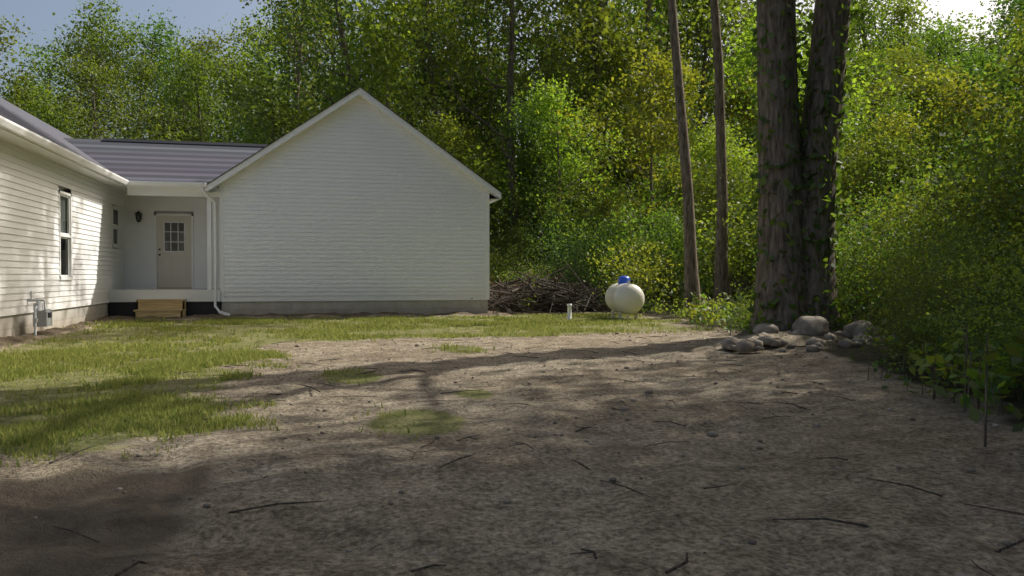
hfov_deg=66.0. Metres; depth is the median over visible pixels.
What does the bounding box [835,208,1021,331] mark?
bank shrub
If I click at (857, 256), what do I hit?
bank shrub
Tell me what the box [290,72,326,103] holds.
forest tree
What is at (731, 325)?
ground plant
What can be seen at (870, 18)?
forest tree
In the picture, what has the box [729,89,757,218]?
tree
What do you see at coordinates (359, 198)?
house siding
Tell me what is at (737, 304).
ground plant
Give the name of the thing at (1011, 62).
bank shrub
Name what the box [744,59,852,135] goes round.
tree
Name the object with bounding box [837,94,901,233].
tree
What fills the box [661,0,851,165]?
forest tree
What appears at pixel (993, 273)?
bank shrub
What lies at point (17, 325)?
house foundation wall
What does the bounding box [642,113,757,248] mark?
tree
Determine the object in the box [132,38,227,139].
forest tree
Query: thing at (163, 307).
porch steps
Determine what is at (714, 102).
forest tree
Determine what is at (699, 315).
ground plant
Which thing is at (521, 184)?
tree
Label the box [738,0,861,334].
twin-trunk tree
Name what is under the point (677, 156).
tree
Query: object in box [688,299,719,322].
ground plant
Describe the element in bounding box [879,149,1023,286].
bank shrub
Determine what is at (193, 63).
forest tree
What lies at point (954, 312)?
bank shrub
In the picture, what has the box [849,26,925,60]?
forest tree
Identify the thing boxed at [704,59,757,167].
tree
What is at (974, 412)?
sapling
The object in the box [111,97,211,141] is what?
tree
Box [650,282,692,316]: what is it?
ground plant
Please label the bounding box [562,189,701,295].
shrub
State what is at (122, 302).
porch deck
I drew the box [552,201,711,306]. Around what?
shrub
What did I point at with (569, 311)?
pvc stub
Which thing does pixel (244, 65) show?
tree
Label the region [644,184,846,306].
shrub
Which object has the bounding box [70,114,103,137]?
forest tree
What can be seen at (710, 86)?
forest tree
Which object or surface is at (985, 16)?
forest tree
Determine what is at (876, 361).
ground plant
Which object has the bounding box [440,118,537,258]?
tree
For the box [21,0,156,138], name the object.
forest tree
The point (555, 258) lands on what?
shrub
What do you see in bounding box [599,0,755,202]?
forest tree
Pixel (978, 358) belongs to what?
ground plant
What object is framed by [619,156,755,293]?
tree
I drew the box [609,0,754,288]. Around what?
forest tree
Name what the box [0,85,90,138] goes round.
tree
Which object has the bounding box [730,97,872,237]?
tree
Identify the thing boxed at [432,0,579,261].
forest tree
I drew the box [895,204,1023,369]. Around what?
bank shrub
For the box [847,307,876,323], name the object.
ground plant
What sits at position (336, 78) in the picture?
tree
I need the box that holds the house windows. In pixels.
[58,190,120,279]
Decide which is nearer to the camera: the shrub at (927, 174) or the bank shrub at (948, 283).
the bank shrub at (948, 283)
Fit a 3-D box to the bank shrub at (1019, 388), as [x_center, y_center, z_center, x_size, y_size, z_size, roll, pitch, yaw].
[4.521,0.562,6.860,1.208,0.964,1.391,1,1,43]
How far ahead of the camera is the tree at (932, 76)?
31.85 m
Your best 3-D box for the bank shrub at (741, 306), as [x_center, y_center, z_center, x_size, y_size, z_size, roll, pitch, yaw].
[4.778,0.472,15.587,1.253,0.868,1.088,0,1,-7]
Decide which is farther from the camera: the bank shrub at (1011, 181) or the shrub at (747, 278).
the shrub at (747, 278)
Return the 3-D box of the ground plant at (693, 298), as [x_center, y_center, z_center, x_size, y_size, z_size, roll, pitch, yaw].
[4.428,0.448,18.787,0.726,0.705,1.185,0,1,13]
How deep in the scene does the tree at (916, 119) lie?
37.69 m
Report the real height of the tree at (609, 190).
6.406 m
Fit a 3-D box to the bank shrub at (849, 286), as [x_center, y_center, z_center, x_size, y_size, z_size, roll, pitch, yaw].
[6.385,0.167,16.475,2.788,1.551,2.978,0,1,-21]
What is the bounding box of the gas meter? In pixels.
[27,291,51,334]
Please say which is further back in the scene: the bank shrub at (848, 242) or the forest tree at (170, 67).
the forest tree at (170, 67)
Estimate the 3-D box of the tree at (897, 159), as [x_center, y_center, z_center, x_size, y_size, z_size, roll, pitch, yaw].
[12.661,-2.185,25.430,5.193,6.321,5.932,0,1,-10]
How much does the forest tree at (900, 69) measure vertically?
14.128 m
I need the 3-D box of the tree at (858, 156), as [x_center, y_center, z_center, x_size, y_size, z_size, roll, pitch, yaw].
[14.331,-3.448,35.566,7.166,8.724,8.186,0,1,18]
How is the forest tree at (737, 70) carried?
on the ground at (460, 517)
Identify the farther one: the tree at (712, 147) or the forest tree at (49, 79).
the forest tree at (49, 79)
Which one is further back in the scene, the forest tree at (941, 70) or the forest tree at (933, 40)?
the forest tree at (933, 40)
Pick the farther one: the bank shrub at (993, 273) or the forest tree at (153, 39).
the forest tree at (153, 39)
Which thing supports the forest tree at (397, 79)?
on the ground at (460, 517)
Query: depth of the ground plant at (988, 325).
9.98 m
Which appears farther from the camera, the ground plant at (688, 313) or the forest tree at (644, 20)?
the forest tree at (644, 20)
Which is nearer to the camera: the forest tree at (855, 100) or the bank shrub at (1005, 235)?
the bank shrub at (1005, 235)
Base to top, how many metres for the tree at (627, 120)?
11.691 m
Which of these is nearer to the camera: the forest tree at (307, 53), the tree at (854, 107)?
the tree at (854, 107)
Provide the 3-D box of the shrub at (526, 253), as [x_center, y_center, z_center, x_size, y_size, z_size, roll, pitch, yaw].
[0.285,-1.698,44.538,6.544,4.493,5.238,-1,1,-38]
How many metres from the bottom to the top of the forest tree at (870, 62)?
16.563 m
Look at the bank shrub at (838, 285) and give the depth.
14.97 m
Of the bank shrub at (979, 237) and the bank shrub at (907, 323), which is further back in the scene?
the bank shrub at (979, 237)
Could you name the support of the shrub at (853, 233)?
on the ground at (460, 517)
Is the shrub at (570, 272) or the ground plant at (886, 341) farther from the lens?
the shrub at (570, 272)
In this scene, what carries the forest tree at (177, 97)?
on the ground at (460, 517)
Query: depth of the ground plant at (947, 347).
7.18 m
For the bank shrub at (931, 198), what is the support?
on the ground at (460, 517)
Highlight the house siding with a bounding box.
[0,96,485,314]
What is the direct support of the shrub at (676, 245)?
on the ground at (460, 517)
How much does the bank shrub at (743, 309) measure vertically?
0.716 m
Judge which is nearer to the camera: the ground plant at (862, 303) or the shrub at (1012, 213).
the shrub at (1012, 213)
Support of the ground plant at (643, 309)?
on the ground at (460, 517)
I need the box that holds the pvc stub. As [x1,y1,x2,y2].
[567,304,571,318]
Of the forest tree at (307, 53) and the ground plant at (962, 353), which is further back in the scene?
the forest tree at (307, 53)
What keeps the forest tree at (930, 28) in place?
on the ground at (460, 517)
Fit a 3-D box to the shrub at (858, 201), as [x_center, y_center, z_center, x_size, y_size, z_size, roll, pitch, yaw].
[7.937,-0.838,18.972,5.110,3.508,4.090,-1,1,-43]
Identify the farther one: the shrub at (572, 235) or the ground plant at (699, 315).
the shrub at (572, 235)
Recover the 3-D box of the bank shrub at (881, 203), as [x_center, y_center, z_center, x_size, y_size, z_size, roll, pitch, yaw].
[9.659,-1.077,17.217,5.932,4.111,5.152,0,1,12]
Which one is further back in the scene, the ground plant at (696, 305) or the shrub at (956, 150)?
the shrub at (956, 150)
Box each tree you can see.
[0,15,50,113]
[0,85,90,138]
[1,39,104,138]
[1,65,97,137]
[2,22,165,138]
[3,68,61,101]
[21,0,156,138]
[30,48,152,138]
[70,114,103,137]
[85,5,210,139]
[96,46,193,139]
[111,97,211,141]
[132,34,237,141]
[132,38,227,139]
[134,69,226,141]
[143,69,317,143]
[156,20,250,141]
[159,11,321,142]
[180,57,308,142]
[181,0,407,126]
[191,33,302,143]
[203,0,343,129]
[214,60,286,143]
[219,115,284,143]
[237,0,455,122]
[251,0,412,112]
[264,95,311,139]
[274,88,331,133]
[284,21,409,129]
[287,0,532,242]
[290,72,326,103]
[347,14,430,128]
[348,2,467,136]
[365,0,537,168]
[369,2,505,151]
[375,0,546,144]
[391,53,459,130]
[392,0,661,277]
[403,0,537,167]
[407,106,528,259]
[430,48,552,226]
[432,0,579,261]
[436,0,577,245]
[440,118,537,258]
[443,50,545,143]
[473,0,677,88]
[479,89,603,277]
[479,144,549,269]
[480,139,554,263]
[489,152,583,266]
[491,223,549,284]
[494,44,644,286]
[497,71,658,275]
[499,184,588,271]
[504,26,573,282]
[505,0,713,291]
[507,0,662,284]
[514,0,803,228]
[517,81,635,278]
[519,64,675,292]
[526,34,715,300]
[530,0,646,285]
[534,0,740,287]
[548,173,646,294]
[549,93,709,255]
[556,111,707,258]
[557,0,756,111]
[566,105,715,290]
[570,215,644,284]
[577,193,653,285]
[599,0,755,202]
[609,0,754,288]
[613,99,740,294]
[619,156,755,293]
[625,148,715,297]
[631,18,725,157]
[632,204,713,307]
[641,128,716,211]
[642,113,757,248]
[648,118,757,275]
[649,7,753,286]
[652,4,953,251]
[656,124,757,253]
[657,161,756,299]
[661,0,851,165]
[668,0,700,315]
[684,71,734,133]
[688,0,806,152]
[692,21,805,147]
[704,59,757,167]
[710,0,730,308]
[712,3,856,126]
[727,0,930,112]
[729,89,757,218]
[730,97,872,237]
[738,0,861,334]
[741,66,875,230]
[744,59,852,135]
[754,119,861,235]
[807,0,919,82]
[836,90,952,228]
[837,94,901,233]
[837,124,963,259]
[838,100,946,256]
[841,53,1007,227]
[842,29,915,190]
[842,115,899,285]
[843,88,924,199]
[846,52,967,215]
[846,65,900,116]
[846,65,912,229]
[847,0,980,75]
[847,41,897,96]
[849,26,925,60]
[852,34,918,73]
[864,67,988,199]
[865,59,965,208]
[865,66,1023,252]
[870,39,943,100]
[872,40,957,182]
[876,10,982,70]
[886,16,970,65]
[903,32,1018,200]
[906,12,996,72]
[914,46,1023,211]
[928,29,1023,155]
[930,21,1018,164]
[930,56,983,151]
[935,0,1023,149]
[945,17,1023,88]
[949,61,1023,189]
[954,91,1023,177]
[965,29,1023,160]
[972,0,1023,60]
[974,0,1020,52]
[979,24,1023,115]
[999,0,1023,107]
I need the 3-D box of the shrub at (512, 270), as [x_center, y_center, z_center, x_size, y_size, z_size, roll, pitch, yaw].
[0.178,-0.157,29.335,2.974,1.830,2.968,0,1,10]
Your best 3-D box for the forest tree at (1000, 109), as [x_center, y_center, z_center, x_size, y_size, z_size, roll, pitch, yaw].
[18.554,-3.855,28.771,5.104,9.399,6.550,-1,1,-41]
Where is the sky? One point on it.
(38, 16)
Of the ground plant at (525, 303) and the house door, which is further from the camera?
the ground plant at (525, 303)
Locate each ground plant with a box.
[513,292,536,310]
[639,294,654,312]
[647,296,678,315]
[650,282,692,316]
[654,294,673,305]
[670,302,687,318]
[678,298,701,320]
[682,292,711,320]
[683,294,736,326]
[683,299,729,328]
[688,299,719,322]
[689,293,725,319]
[691,292,729,311]
[703,300,722,321]
[704,303,734,325]
[708,295,749,328]
[709,286,746,312]
[709,291,736,311]
[717,303,744,335]
[725,314,746,328]
[731,284,753,312]
[836,283,902,334]
[842,284,867,322]
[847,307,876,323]
[849,317,925,379]
[864,305,936,363]
[880,324,988,402]
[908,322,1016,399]
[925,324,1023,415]
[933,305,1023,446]
[936,348,1000,381]
[937,336,1023,397]
[938,341,981,377]
[945,301,1021,358]
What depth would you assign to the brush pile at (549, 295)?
24.14 m
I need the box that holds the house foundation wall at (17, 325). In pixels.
[0,300,487,336]
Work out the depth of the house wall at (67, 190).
22.12 m
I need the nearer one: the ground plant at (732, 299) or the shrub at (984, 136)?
the shrub at (984, 136)
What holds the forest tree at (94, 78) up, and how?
on the ground at (460, 517)
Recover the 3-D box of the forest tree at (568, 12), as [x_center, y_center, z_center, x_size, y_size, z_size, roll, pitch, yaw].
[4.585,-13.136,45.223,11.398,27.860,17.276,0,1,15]
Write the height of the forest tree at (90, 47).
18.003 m
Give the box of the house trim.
[0,88,500,316]
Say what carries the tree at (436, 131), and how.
on the ground at (460, 517)
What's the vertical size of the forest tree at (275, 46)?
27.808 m
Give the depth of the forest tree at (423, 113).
68.26 m
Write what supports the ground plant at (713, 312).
on the ground at (460, 517)
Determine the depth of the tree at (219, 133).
56.55 m
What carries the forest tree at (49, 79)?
on the ground at (460, 517)
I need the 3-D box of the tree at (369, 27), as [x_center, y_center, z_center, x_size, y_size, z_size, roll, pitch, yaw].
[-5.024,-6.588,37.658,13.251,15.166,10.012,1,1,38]
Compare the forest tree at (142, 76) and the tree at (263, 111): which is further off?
the forest tree at (142, 76)
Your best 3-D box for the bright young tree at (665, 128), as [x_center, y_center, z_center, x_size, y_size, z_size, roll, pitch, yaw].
[5.216,-4.918,34.273,7.740,11.724,10.244,0,1,19]
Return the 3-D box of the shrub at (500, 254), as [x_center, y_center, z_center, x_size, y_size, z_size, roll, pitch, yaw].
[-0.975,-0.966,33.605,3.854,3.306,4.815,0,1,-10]
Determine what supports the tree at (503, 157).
on the ground at (460, 517)
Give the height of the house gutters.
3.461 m
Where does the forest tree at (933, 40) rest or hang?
on the ground at (460, 517)
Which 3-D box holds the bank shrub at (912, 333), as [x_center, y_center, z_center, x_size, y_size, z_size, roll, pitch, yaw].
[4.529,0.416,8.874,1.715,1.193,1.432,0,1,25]
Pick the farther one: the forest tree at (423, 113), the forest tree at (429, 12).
the forest tree at (423, 113)
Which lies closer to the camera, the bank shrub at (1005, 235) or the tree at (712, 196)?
the bank shrub at (1005, 235)
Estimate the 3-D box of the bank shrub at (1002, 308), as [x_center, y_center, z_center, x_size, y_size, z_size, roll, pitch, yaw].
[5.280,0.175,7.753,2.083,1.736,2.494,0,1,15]
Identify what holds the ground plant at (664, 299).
on the ground at (460, 517)
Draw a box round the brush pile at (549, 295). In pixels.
[471,261,647,313]
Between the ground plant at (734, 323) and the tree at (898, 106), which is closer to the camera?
the ground plant at (734, 323)
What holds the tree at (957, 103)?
on the ground at (460, 517)
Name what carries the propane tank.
on the ground at (460, 517)
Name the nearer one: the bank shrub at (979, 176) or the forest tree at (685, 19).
the bank shrub at (979, 176)
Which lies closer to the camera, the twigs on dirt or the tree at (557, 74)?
the twigs on dirt
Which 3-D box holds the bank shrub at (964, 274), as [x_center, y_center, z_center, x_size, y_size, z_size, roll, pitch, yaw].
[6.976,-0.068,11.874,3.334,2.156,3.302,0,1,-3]
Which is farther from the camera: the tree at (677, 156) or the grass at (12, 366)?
the tree at (677, 156)
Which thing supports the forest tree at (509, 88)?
on the ground at (460, 517)
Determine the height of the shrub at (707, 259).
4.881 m
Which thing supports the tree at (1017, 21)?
on the ground at (460, 517)
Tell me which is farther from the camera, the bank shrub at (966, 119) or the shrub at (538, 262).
the shrub at (538, 262)
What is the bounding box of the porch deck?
[109,289,219,315]
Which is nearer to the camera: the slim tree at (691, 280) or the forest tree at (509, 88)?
the slim tree at (691, 280)
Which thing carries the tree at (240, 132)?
on the ground at (460, 517)
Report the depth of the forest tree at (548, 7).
56.16 m
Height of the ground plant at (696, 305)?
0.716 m
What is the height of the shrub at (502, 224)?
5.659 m
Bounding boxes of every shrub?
[463,149,535,272]
[489,193,582,284]
[489,229,536,285]
[489,244,532,289]
[489,260,545,295]
[491,222,555,278]
[492,254,566,306]
[502,198,646,295]
[517,222,623,296]
[524,243,555,283]
[531,227,588,289]
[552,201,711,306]
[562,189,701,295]
[567,180,694,291]
[571,233,683,312]
[592,184,754,306]
[637,204,714,299]
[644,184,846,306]
[671,136,910,280]
[673,207,746,296]
[683,192,757,298]
[700,251,750,293]
[714,235,755,294]
[728,297,752,322]
[730,299,753,323]
[735,274,863,319]
[741,217,935,319]
[743,182,921,287]
[828,205,1023,369]
[834,277,995,374]
[835,199,942,326]
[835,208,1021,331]
[836,166,1023,314]
[836,193,962,321]
[836,261,876,316]
[837,213,1023,333]
[837,247,949,323]
[840,113,1023,250]
[844,147,993,306]
[845,150,1023,253]
[846,282,961,363]
[847,39,1023,300]
[849,151,1021,254]
[850,219,1023,358]
[854,155,1019,280]
[856,0,1023,343]
[860,118,1023,313]
[869,290,1023,386]
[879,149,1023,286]
[879,188,1023,299]
[884,97,1023,276]
[892,24,1023,311]
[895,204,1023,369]
[903,227,1023,333]
[903,282,996,339]
[912,196,1022,318]
[917,45,1023,179]
[918,154,1023,307]
[936,121,1023,332]
[937,146,1023,260]
[937,149,1023,309]
[940,232,1023,381]
[945,193,1023,270]
[956,297,1023,399]
[995,317,1023,369]
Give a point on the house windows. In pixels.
(65, 231)
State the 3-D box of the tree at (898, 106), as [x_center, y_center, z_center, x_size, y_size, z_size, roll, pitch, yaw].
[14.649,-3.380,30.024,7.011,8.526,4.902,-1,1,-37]
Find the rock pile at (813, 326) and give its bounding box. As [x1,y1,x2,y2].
[721,316,894,352]
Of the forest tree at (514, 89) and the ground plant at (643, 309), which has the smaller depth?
the ground plant at (643, 309)
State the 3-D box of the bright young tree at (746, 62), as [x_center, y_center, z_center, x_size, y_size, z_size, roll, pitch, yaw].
[11.015,-5.426,31.501,11.268,12.897,8.514,0,1,-6]
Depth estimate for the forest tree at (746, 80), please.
58.55 m
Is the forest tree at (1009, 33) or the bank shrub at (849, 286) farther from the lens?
the forest tree at (1009, 33)
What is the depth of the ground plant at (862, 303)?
13.14 m
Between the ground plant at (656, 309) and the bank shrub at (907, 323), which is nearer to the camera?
the bank shrub at (907, 323)
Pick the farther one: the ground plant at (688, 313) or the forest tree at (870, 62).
the forest tree at (870, 62)
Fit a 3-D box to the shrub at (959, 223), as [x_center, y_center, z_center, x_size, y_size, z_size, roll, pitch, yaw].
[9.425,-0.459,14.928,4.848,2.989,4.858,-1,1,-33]
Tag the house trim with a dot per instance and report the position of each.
(211, 189)
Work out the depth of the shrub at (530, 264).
25.82 m
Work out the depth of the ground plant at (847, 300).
15.11 m
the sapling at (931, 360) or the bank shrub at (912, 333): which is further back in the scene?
the bank shrub at (912, 333)
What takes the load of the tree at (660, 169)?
on the ground at (460, 517)
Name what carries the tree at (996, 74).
on the ground at (460, 517)
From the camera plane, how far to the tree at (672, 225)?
26.11 m
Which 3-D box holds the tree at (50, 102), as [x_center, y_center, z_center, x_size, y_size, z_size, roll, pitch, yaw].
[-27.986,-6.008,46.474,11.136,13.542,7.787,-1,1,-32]
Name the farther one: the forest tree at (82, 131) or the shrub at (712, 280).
the forest tree at (82, 131)
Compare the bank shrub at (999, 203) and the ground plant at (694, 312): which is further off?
the ground plant at (694, 312)
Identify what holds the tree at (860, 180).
on the ground at (460, 517)
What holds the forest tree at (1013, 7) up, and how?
on the ground at (460, 517)
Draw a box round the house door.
[154,213,193,288]
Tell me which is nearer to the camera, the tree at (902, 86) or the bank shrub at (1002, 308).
the bank shrub at (1002, 308)
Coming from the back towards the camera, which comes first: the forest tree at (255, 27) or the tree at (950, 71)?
the forest tree at (255, 27)
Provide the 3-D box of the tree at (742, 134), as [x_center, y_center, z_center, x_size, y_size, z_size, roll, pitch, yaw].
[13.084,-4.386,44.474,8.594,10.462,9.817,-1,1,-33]
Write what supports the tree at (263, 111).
on the ground at (460, 517)
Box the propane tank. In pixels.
[605,276,644,318]
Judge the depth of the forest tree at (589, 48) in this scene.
68.20 m
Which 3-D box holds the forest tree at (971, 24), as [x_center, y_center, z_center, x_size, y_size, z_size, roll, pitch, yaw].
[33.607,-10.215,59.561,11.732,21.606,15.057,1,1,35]
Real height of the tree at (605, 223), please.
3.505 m
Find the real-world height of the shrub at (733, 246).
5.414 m
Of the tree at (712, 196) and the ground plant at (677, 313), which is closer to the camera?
the ground plant at (677, 313)
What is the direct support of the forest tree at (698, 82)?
on the ground at (460, 517)
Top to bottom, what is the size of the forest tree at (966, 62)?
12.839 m
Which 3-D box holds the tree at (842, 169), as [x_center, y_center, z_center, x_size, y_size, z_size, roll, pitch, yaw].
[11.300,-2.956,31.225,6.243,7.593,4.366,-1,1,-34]
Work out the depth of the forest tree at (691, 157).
43.35 m
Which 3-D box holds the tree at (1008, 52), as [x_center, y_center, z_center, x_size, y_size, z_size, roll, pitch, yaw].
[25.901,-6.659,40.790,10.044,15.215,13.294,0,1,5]
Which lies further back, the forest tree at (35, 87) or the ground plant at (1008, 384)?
the forest tree at (35, 87)
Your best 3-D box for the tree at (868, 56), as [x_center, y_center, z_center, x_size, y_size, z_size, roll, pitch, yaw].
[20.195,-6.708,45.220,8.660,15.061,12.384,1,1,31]
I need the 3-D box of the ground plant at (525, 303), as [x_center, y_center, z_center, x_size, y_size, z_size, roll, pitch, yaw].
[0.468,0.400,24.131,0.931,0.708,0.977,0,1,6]
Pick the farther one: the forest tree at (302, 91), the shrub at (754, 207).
the forest tree at (302, 91)
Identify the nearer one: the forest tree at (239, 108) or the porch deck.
the porch deck
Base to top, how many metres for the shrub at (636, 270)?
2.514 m
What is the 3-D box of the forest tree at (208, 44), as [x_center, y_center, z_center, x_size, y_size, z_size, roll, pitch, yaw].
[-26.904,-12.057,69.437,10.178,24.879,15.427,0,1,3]
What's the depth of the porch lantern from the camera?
21.68 m
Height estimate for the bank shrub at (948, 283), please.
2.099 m
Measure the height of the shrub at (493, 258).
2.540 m
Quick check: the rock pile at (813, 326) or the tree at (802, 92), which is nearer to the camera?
the rock pile at (813, 326)
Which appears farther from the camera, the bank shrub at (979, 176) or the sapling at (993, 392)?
the bank shrub at (979, 176)
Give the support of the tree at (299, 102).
on the ground at (460, 517)
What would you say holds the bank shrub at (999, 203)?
on the ground at (460, 517)
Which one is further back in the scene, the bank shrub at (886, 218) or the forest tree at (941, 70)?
the forest tree at (941, 70)
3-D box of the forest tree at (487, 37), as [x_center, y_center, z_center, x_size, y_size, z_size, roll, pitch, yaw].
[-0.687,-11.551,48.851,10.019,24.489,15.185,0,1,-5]
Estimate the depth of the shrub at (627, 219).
36.12 m
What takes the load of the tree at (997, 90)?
on the ground at (460, 517)
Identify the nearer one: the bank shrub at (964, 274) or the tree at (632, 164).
the bank shrub at (964, 274)
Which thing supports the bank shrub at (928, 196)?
on the ground at (460, 517)
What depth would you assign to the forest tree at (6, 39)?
44.84 m
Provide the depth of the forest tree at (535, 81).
76.43 m
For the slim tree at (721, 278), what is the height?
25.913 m
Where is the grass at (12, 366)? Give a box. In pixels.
[0,312,723,466]
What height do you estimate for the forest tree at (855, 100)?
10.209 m
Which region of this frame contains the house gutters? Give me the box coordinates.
[0,116,229,315]
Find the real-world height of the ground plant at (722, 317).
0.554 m
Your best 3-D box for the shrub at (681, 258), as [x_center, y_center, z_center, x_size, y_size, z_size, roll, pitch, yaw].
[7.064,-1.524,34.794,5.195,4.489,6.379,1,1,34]
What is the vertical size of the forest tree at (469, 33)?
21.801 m
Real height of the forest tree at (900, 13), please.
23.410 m
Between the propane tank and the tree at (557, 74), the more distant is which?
the tree at (557, 74)
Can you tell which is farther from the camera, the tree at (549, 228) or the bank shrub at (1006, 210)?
the tree at (549, 228)
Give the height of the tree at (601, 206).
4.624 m
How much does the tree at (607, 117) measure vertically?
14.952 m
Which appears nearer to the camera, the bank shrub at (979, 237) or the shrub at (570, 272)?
the bank shrub at (979, 237)
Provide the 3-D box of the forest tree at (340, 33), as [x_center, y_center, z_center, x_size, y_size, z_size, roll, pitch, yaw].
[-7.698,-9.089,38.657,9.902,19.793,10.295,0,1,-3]
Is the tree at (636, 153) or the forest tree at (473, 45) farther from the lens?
the forest tree at (473, 45)
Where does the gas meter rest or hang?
attached to the house wall at (67, 190)
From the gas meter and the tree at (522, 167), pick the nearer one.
the gas meter
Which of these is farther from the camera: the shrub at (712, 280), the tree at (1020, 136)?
the shrub at (712, 280)
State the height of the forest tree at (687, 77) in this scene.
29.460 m
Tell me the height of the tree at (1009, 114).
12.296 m
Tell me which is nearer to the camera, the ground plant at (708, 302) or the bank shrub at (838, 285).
the bank shrub at (838, 285)
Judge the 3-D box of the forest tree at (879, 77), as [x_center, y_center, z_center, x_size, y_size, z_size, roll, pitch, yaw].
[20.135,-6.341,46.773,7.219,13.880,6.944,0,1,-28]
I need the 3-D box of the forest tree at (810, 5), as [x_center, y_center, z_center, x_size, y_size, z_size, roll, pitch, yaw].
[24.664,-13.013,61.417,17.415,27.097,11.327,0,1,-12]
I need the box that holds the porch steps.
[133,299,185,316]
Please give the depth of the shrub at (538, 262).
49.88 m
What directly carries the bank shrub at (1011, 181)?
on the ground at (460, 517)
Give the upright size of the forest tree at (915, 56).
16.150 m
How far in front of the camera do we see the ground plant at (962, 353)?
8.32 m
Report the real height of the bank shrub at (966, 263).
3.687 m
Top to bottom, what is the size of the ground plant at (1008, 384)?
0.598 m
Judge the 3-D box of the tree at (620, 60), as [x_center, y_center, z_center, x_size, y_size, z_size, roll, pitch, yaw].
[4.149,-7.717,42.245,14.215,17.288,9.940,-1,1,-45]
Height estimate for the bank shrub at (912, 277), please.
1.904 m
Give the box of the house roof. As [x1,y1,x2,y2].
[0,87,501,197]
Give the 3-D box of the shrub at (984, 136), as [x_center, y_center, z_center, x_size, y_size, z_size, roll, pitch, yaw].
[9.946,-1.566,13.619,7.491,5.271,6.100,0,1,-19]
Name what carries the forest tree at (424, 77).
on the ground at (460, 517)
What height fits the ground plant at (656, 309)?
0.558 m
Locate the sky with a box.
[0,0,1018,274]
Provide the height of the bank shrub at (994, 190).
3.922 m
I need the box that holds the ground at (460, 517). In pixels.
[0,279,1023,575]
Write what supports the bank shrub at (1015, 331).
on the ground at (460, 517)
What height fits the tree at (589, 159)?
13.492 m
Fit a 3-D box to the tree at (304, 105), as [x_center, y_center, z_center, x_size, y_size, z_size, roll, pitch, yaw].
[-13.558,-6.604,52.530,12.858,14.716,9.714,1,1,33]
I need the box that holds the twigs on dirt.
[49,333,1023,575]
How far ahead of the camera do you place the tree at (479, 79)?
46.61 m
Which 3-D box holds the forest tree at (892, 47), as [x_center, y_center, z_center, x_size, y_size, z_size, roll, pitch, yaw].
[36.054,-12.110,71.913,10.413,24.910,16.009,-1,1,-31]
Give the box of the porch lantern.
[135,211,141,221]
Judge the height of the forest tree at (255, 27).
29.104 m
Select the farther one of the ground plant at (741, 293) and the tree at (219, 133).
the tree at (219, 133)
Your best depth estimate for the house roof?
21.05 m
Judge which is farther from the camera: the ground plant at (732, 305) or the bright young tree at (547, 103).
the bright young tree at (547, 103)
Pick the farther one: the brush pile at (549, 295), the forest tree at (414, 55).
the forest tree at (414, 55)
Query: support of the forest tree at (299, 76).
on the ground at (460, 517)
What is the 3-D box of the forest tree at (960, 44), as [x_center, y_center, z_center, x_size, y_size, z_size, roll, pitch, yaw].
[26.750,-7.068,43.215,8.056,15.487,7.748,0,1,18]
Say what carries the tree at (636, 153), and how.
on the ground at (460, 517)
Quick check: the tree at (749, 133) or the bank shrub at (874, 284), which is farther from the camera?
the tree at (749, 133)
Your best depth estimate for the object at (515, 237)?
34.29 m
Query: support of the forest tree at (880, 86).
on the ground at (460, 517)
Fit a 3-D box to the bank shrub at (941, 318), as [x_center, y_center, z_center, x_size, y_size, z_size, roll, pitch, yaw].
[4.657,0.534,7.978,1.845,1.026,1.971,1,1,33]
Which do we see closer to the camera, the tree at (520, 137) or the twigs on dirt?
the twigs on dirt
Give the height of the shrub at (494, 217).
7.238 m
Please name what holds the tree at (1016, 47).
on the ground at (460, 517)
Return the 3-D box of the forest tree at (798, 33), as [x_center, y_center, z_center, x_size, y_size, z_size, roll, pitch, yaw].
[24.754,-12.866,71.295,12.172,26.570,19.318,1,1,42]
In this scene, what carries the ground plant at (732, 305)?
on the ground at (460, 517)
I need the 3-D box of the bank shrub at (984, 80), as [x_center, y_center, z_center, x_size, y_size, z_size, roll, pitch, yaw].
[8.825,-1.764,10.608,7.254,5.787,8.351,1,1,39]

